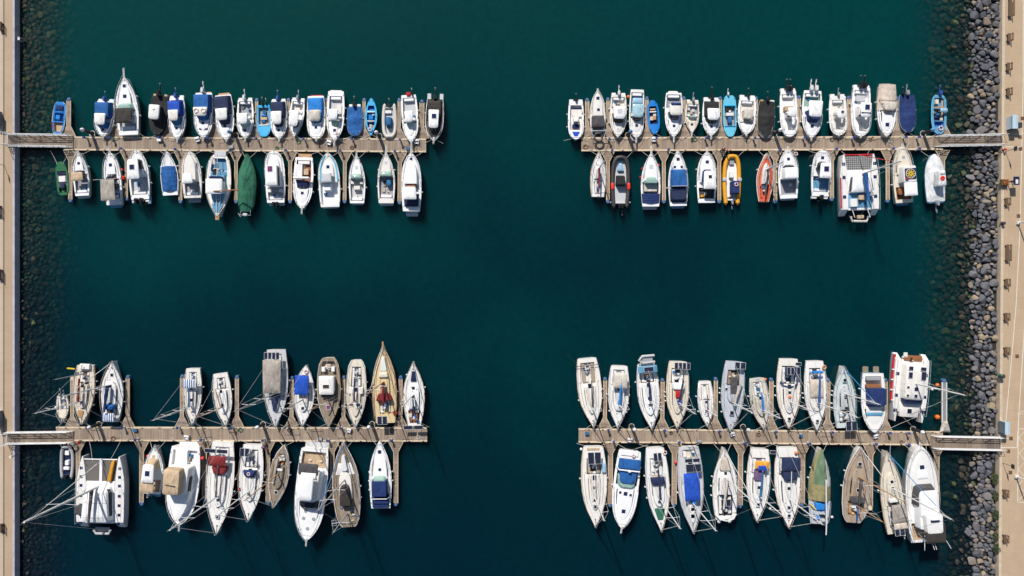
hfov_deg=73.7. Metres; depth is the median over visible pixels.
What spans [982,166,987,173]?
rock
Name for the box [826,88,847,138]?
motorboat
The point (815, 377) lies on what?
sailing yacht
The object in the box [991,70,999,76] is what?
rock
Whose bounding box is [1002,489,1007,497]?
park bench
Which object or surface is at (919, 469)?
motor yacht
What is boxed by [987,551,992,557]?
rock
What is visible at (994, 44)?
rock
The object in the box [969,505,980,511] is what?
rock
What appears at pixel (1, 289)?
pavement
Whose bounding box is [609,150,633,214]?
inflatable boat
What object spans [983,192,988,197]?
rock
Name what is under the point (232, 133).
mooring pile
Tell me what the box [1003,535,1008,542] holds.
park bench
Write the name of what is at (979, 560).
rock
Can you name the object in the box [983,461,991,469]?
rock
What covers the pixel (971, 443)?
gangway
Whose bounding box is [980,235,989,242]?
rock
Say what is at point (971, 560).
rock
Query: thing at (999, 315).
promenade kerb
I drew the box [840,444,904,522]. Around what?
sailing yacht
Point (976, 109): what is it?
rock
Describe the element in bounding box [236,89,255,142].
motorboat
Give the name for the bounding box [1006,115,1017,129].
service cabinet
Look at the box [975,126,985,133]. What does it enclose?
rock
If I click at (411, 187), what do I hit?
motorboat
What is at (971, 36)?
rock
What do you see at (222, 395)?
sailing yacht
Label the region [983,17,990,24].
rock
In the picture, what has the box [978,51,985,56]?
rock
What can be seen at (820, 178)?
motorboat
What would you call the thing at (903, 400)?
front window
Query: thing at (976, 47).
rock
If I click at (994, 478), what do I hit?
shrub
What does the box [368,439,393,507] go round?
motorboat
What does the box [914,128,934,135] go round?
mooring pile
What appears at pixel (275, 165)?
wheelhouse window
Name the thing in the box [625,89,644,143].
motorboat
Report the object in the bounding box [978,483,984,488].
rock
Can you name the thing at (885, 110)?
motorboat
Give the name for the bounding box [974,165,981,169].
rock
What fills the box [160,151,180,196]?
motorboat
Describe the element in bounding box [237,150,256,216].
covered boat
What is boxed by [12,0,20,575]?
quay wall
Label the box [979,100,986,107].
rock
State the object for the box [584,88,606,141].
motorboat
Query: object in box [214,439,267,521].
sailing yacht
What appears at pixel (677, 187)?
motorboat
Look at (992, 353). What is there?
rock
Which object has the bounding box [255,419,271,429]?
mooring pile
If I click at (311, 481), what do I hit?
motor yacht
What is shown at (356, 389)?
sailing yacht
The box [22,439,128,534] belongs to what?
catamaran
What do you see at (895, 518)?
sailing yacht
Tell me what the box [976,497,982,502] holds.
rock
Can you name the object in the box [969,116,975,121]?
rock
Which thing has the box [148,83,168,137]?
motorboat
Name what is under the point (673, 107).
motorboat
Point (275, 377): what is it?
sailing yacht
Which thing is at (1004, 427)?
service cabinet
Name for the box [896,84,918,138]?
motorboat
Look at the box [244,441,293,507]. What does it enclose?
sailing yacht
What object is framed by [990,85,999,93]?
rock
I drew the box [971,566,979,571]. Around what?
rock
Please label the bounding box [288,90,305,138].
motorboat
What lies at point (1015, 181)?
information board
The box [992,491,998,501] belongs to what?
shrub
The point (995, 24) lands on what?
rock
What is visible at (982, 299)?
rock
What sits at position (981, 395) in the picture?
rock
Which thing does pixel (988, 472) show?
rock
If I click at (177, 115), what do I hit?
motorboat
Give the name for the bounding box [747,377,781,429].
sailing yacht
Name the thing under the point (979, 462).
rock
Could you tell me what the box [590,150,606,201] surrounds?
sailing yacht
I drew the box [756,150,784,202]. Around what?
sailing yacht
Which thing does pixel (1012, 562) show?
promenade
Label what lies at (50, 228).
submerged rocks
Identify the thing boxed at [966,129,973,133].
rock
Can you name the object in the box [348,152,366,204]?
motorboat
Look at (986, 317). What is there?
rock
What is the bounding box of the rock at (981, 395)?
[977,391,985,399]
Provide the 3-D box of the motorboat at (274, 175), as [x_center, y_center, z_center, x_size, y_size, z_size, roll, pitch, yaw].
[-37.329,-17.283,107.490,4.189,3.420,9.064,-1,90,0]
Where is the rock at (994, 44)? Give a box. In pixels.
[991,42,997,47]
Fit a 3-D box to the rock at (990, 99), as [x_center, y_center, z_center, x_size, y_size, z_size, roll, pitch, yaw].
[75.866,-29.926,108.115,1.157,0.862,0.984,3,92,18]
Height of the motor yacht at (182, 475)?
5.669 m
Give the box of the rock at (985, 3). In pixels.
[982,0,990,6]
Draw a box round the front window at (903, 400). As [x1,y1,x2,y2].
[901,398,921,403]
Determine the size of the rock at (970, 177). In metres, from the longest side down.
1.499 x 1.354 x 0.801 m
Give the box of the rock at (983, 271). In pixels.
[980,268,986,275]
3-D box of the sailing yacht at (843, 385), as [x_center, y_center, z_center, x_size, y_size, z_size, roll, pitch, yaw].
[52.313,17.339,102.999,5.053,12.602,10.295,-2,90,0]
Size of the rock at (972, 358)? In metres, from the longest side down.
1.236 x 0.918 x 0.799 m
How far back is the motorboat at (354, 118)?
107.75 m
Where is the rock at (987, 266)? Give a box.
[983,264,990,269]
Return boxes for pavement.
[0,0,2,575]
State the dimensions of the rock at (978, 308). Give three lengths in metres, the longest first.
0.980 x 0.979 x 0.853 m
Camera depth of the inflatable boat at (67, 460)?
108.25 m
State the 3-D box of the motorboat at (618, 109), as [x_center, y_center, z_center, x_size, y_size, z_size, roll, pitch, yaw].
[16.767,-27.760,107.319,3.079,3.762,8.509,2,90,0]
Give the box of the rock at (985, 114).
[981,109,988,117]
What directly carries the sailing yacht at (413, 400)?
on the water
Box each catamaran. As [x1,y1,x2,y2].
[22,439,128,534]
[836,151,901,222]
[887,352,964,427]
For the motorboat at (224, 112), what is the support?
on the water
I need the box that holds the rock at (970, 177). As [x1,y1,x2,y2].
[965,174,974,180]
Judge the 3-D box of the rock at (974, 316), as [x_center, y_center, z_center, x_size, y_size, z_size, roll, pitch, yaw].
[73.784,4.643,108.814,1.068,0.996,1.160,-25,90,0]
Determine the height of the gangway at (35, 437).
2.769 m
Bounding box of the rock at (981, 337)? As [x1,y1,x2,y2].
[977,334,985,339]
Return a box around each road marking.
[1006,0,1023,417]
[1017,339,1023,444]
[1017,429,1018,501]
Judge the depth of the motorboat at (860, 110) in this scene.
107.69 m
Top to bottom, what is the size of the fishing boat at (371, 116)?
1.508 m
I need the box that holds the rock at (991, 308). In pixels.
[987,306,994,311]
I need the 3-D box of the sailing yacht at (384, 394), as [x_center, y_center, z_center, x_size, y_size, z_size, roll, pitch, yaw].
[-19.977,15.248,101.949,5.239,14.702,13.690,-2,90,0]
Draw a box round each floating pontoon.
[56,374,426,505]
[62,97,428,204]
[578,377,942,509]
[581,95,949,203]
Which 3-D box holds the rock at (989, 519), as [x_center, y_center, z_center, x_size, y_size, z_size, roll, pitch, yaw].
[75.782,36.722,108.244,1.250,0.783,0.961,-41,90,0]
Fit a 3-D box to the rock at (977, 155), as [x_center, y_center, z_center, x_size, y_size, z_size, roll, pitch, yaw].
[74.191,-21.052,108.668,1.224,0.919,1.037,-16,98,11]
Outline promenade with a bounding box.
[1001,0,1023,575]
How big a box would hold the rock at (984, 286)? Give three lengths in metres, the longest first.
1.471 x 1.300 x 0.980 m
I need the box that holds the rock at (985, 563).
[983,560,989,566]
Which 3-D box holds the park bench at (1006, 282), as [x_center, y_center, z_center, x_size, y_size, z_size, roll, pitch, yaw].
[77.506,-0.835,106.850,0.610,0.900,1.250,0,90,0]
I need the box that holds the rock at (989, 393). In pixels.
[986,391,992,395]
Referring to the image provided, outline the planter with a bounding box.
[1000,179,1008,185]
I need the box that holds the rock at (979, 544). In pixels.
[977,542,982,547]
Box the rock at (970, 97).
[967,93,973,100]
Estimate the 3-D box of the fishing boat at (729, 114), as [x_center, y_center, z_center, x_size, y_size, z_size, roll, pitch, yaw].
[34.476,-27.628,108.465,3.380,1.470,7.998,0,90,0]
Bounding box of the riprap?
[968,0,999,575]
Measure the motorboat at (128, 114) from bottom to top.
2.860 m
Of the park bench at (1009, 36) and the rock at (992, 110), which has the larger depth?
the rock at (992, 110)
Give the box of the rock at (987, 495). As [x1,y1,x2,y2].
[982,492,991,499]
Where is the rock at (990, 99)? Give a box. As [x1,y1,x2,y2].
[986,96,994,101]
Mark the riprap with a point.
(982, 327)
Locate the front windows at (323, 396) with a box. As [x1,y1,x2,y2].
[321,394,333,397]
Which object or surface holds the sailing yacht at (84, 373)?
on the water
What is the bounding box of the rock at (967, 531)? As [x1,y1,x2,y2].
[964,527,971,535]
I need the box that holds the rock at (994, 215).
[990,212,998,218]
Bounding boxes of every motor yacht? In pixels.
[162,438,208,531]
[294,437,333,546]
[901,441,951,549]
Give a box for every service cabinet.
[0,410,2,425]
[999,420,1009,434]
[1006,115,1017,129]
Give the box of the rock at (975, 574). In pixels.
[971,572,980,575]
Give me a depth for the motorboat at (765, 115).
107.73 m
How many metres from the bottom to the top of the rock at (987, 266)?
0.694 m
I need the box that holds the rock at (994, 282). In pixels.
[989,279,998,286]
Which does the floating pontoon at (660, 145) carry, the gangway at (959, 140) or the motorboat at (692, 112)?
the gangway at (959, 140)
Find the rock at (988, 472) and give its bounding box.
[985,469,991,475]
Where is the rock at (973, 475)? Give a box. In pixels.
[969,471,977,479]
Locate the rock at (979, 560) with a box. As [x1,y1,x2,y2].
[976,558,983,563]
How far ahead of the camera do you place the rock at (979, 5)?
108.30 m
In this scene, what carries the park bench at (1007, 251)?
on the promenade
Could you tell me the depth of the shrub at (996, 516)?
107.45 m
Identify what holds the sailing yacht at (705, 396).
on the water
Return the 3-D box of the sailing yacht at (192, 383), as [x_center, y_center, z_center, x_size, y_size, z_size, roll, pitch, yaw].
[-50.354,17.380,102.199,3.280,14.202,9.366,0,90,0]
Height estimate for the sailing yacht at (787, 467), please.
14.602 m
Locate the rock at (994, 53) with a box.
[990,50,998,57]
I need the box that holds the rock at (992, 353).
[989,350,996,357]
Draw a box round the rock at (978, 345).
[974,342,981,348]
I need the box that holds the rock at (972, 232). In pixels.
[968,229,976,235]
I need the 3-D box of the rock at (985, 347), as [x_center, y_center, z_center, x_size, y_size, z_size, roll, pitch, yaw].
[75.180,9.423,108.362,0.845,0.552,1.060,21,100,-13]
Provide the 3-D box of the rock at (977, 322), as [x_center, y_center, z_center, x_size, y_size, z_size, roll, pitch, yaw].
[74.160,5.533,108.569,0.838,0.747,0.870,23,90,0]
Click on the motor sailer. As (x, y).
(329, 389)
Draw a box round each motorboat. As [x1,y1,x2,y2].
[71,150,91,198]
[94,91,115,140]
[97,147,124,207]
[114,68,144,136]
[127,148,152,204]
[139,439,166,497]
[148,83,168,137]
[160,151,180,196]
[167,87,186,143]
[181,149,204,202]
[193,81,215,141]
[214,93,236,142]
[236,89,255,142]
[263,149,287,207]
[270,90,288,142]
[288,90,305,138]
[292,151,318,214]
[306,95,329,140]
[317,151,342,208]
[326,90,346,146]
[346,96,366,138]
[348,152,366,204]
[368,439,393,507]
[376,145,395,205]
[400,147,423,215]
[401,88,420,146]
[425,87,443,144]
[564,93,586,140]
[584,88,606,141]
[608,85,627,139]
[611,443,646,533]
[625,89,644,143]
[639,145,660,209]
[663,91,682,141]
[666,149,688,208]
[683,92,699,138]
[695,147,716,203]
[700,87,720,139]
[734,88,756,139]
[756,92,774,139]
[775,79,798,139]
[775,145,798,200]
[799,79,822,141]
[808,150,833,199]
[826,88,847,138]
[846,75,871,139]
[858,366,886,432]
[874,84,896,139]
[890,143,917,205]
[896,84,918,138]
[921,151,945,212]
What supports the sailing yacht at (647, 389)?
on the water
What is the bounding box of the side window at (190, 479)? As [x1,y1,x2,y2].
[187,476,192,491]
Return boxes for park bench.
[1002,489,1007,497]
[1003,279,1010,286]
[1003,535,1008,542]
[1004,244,1011,260]
[1005,62,1012,70]
[1005,87,1012,95]
[1005,197,1010,205]
[1007,0,1014,16]
[1007,32,1013,40]
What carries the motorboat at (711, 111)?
on the water
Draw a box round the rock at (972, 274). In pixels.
[967,270,977,277]
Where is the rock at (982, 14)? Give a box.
[979,11,985,18]
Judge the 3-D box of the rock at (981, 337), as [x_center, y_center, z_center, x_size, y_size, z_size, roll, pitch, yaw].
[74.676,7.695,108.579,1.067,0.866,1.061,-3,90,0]
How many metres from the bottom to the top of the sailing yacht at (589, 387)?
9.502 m
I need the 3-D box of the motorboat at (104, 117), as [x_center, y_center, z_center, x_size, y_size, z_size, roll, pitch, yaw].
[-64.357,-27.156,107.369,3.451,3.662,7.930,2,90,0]
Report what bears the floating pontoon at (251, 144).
on the water
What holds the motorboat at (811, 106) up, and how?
on the water
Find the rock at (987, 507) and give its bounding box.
[984,504,990,511]
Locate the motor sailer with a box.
[308,357,342,426]
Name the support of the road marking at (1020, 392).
on the promenade
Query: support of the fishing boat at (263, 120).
on the water
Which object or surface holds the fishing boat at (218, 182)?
on the water
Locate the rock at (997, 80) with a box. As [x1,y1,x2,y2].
[994,77,999,83]
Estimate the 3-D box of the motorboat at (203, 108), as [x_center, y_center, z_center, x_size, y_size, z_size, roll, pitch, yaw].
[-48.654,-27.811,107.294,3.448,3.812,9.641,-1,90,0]
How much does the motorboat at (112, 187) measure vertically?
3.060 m
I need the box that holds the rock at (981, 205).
[978,203,984,208]
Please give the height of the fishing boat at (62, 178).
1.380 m
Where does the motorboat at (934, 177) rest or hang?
on the water
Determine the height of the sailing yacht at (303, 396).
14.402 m
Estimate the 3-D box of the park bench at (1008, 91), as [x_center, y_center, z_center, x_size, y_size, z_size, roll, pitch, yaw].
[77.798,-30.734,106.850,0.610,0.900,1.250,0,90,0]
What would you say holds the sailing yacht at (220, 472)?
on the water
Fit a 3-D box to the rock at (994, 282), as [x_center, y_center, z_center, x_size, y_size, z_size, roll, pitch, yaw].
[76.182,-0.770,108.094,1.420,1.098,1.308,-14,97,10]
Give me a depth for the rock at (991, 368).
107.98 m
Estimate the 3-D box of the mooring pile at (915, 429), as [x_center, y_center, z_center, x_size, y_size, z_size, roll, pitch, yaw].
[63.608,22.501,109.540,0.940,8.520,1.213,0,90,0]
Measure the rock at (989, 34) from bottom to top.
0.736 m
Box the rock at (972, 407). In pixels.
[969,404,975,409]
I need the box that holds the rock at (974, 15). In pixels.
[970,11,978,20]
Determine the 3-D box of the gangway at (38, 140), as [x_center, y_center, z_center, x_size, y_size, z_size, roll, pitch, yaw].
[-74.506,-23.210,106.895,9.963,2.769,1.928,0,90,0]
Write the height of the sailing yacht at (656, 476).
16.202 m
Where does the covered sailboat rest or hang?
on the water
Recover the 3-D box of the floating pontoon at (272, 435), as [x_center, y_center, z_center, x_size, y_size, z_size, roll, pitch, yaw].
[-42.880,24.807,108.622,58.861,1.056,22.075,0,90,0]
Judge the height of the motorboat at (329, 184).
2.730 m
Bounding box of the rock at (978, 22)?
[975,19,981,25]
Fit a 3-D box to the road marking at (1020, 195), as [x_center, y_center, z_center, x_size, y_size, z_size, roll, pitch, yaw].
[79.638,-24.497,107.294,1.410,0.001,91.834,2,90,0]
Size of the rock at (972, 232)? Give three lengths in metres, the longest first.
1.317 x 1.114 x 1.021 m
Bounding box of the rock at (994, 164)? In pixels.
[990,161,998,167]
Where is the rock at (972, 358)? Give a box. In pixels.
[968,355,975,360]
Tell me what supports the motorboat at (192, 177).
on the water
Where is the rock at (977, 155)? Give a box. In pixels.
[973,153,982,159]
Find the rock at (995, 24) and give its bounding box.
[992,21,998,26]
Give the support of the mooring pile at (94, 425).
in the water
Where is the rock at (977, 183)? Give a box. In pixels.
[972,181,979,187]
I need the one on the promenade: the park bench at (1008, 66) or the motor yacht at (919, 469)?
the park bench at (1008, 66)
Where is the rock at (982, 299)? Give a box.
[978,294,985,303]
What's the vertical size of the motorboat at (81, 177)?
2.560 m
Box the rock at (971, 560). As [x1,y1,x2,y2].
[967,557,975,564]
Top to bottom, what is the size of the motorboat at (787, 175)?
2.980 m
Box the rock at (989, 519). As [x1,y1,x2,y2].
[987,516,993,522]
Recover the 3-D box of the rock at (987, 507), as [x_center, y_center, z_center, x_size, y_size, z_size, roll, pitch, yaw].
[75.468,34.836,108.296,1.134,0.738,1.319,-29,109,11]
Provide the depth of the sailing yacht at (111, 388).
107.44 m
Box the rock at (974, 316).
[971,313,978,319]
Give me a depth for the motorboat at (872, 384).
107.30 m
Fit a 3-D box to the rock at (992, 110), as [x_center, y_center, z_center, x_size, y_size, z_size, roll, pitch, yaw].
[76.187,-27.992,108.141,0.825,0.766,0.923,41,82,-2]
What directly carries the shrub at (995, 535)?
on the riprap
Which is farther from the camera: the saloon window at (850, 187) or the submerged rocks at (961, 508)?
the submerged rocks at (961, 508)
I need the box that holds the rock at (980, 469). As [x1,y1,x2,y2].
[976,465,984,472]
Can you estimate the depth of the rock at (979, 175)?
108.30 m
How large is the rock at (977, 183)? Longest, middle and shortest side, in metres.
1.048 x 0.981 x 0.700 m
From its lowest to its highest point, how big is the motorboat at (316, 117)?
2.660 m
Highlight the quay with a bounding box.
[4,0,11,575]
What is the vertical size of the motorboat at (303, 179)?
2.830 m
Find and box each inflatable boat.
[60,441,77,479]
[379,98,401,138]
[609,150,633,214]
[721,151,741,206]
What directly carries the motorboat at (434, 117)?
on the water
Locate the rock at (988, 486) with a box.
[985,484,991,490]
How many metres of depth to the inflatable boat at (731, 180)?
108.04 m
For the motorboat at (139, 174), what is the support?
on the water
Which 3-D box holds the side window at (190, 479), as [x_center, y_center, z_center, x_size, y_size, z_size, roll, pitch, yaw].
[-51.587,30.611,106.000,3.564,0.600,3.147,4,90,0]
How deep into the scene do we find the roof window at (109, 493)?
106.32 m
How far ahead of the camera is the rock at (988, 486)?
108.09 m
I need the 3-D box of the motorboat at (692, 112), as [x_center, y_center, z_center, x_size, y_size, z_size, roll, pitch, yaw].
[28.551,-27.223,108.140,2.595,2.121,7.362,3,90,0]
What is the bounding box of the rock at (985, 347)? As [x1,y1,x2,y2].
[982,344,988,349]
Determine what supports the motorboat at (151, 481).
on the water
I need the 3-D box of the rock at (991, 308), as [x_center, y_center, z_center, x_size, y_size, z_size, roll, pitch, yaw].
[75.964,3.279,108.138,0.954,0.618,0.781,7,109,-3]
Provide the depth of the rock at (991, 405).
107.91 m
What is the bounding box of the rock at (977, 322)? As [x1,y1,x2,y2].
[975,320,981,325]
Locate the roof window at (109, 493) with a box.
[84,489,111,515]
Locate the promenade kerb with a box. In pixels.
[995,0,1004,575]
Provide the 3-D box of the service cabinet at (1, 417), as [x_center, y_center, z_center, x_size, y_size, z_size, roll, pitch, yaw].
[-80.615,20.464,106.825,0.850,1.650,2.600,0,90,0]
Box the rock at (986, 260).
[982,257,990,262]
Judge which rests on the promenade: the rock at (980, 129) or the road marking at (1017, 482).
the road marking at (1017, 482)
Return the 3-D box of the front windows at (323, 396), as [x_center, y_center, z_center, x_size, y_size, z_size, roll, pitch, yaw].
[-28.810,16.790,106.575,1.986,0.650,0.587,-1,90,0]
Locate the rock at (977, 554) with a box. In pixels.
[972,550,981,557]
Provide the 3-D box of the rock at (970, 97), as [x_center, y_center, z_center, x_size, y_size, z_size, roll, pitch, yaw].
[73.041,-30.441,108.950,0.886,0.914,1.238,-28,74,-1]
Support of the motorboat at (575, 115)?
on the water
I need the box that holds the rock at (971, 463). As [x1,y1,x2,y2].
[968,461,974,466]
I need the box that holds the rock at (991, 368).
[988,365,994,371]
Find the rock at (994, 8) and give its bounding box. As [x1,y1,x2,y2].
[990,4,998,12]
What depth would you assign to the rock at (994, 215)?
107.74 m
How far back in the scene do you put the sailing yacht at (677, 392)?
107.46 m
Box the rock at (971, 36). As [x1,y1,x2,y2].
[967,33,975,40]
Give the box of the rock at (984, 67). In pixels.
[979,63,990,70]
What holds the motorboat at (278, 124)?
on the water
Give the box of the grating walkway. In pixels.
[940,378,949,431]
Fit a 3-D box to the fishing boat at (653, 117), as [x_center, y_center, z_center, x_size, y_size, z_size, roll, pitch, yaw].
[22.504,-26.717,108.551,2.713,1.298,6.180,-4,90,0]
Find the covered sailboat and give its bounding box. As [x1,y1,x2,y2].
[807,445,830,534]
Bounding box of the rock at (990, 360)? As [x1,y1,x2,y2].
[986,357,994,362]
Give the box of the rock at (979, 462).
[976,460,982,465]
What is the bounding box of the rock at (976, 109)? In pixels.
[973,105,980,114]
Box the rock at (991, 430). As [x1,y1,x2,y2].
[988,426,995,433]
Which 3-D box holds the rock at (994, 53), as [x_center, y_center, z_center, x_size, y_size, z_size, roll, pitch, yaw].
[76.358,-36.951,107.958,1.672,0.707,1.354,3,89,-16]
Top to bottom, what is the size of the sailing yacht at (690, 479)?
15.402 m
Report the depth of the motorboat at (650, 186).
107.47 m
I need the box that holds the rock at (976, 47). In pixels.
[974,44,979,50]
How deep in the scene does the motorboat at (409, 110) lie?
107.65 m
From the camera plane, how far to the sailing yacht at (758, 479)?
107.37 m
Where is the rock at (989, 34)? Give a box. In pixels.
[985,31,993,38]
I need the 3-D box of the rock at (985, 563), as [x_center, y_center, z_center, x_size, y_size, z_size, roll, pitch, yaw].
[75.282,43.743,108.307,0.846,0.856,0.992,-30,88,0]
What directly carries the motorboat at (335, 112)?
on the water
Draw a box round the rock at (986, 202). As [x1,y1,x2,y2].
[982,199,991,206]
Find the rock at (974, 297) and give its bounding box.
[971,295,978,300]
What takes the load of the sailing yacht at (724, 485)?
on the water
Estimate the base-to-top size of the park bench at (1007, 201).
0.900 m
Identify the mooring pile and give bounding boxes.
[80,128,101,136]
[87,421,108,429]
[227,130,240,139]
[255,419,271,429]
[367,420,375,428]
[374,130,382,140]
[624,418,636,431]
[625,129,632,139]
[735,422,750,431]
[770,128,782,136]
[893,421,924,433]
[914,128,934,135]
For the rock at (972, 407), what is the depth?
108.61 m
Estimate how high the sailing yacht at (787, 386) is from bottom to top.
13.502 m
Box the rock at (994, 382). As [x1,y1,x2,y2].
[990,380,997,384]
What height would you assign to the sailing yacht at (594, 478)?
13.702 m
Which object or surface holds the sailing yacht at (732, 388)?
on the water
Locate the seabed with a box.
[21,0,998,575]
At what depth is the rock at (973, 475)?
108.44 m
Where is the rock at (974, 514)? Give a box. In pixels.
[971,511,977,516]
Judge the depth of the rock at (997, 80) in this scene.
107.68 m
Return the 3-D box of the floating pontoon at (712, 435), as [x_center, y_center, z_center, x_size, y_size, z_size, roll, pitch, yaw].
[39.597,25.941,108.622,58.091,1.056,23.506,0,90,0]
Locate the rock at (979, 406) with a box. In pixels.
[975,403,982,408]
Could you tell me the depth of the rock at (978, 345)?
108.27 m
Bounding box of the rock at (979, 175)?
[976,173,983,178]
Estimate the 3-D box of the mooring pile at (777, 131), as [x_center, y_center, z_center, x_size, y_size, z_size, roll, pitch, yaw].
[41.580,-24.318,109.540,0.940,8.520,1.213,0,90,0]
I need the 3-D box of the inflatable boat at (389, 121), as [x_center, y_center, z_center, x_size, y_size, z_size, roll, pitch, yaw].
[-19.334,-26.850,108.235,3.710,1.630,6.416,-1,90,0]
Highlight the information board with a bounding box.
[1008,177,1019,184]
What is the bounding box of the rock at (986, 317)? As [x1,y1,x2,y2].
[983,315,989,320]
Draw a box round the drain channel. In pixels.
[3,0,3,575]
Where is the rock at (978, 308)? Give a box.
[975,305,981,310]
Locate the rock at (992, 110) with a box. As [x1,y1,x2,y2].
[990,108,995,113]
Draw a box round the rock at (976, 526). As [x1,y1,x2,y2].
[972,521,979,531]
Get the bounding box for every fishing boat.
[51,151,68,195]
[52,102,65,133]
[205,150,239,219]
[254,97,270,138]
[364,98,376,137]
[647,100,662,137]
[719,88,737,138]
[927,85,947,138]
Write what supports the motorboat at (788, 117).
on the water
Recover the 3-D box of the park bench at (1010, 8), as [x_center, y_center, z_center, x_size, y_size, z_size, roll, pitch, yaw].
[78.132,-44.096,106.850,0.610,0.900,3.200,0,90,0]
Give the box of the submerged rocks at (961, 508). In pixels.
[903,0,976,575]
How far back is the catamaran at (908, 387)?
107.00 m
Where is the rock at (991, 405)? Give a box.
[986,402,995,408]
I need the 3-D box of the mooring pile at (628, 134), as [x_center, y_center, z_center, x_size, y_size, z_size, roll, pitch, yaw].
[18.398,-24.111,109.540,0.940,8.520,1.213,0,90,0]
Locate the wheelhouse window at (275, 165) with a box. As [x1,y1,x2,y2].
[275,165,279,185]
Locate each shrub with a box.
[991,472,998,485]
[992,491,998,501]
[992,510,1000,520]
[992,543,1002,553]
[993,531,998,540]
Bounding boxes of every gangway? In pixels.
[0,132,73,147]
[0,431,73,445]
[931,435,1007,450]
[934,133,1007,146]
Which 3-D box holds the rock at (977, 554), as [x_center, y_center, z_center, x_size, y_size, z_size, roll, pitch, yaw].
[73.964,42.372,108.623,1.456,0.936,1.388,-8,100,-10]
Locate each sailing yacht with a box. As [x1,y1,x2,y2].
[32,363,97,426]
[54,388,70,427]
[63,361,126,427]
[150,367,204,426]
[169,438,237,535]
[196,372,233,426]
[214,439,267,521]
[233,349,290,427]
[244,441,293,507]
[276,365,316,427]
[316,440,361,532]
[342,359,367,427]
[366,342,399,424]
[400,361,427,429]
[567,354,602,428]
[577,442,610,527]
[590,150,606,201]
[606,365,629,428]
[635,354,663,429]
[640,442,681,531]
[664,360,695,429]
[672,442,715,533]
[695,380,716,429]
[710,443,759,522]
[718,360,751,431]
[742,442,786,522]
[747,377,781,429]
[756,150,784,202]
[769,443,822,528]
[774,358,819,428]
[801,360,858,430]
[829,365,880,430]
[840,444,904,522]
[876,443,951,538]
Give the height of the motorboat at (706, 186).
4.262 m
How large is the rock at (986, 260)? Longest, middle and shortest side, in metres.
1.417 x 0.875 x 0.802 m
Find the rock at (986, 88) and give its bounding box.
[984,85,989,91]
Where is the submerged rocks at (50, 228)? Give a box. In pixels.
[20,0,100,575]
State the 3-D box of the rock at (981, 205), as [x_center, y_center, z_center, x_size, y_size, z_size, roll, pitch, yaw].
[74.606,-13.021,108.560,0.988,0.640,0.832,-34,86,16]
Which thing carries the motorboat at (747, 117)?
on the water
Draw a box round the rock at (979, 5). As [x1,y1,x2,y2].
[976,1,982,10]
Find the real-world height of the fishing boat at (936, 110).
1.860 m
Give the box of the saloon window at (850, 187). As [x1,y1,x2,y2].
[849,177,873,191]
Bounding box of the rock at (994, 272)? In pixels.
[991,268,997,275]
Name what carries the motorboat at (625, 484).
on the water
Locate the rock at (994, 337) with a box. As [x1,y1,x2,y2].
[992,335,998,340]
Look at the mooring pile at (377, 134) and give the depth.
106.91 m
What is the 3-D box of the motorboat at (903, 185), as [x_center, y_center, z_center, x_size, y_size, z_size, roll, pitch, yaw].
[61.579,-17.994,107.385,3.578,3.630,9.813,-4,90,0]
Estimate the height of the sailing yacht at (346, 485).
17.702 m
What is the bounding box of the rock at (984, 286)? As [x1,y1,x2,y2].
[980,282,989,290]
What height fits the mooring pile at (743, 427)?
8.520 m
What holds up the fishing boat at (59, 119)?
on the water
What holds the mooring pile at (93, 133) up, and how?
in the water
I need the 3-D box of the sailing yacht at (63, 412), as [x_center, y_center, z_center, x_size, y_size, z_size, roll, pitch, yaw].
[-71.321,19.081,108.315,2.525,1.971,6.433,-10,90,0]
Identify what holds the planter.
on the promenade
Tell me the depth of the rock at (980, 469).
108.23 m
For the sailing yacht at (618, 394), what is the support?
on the water

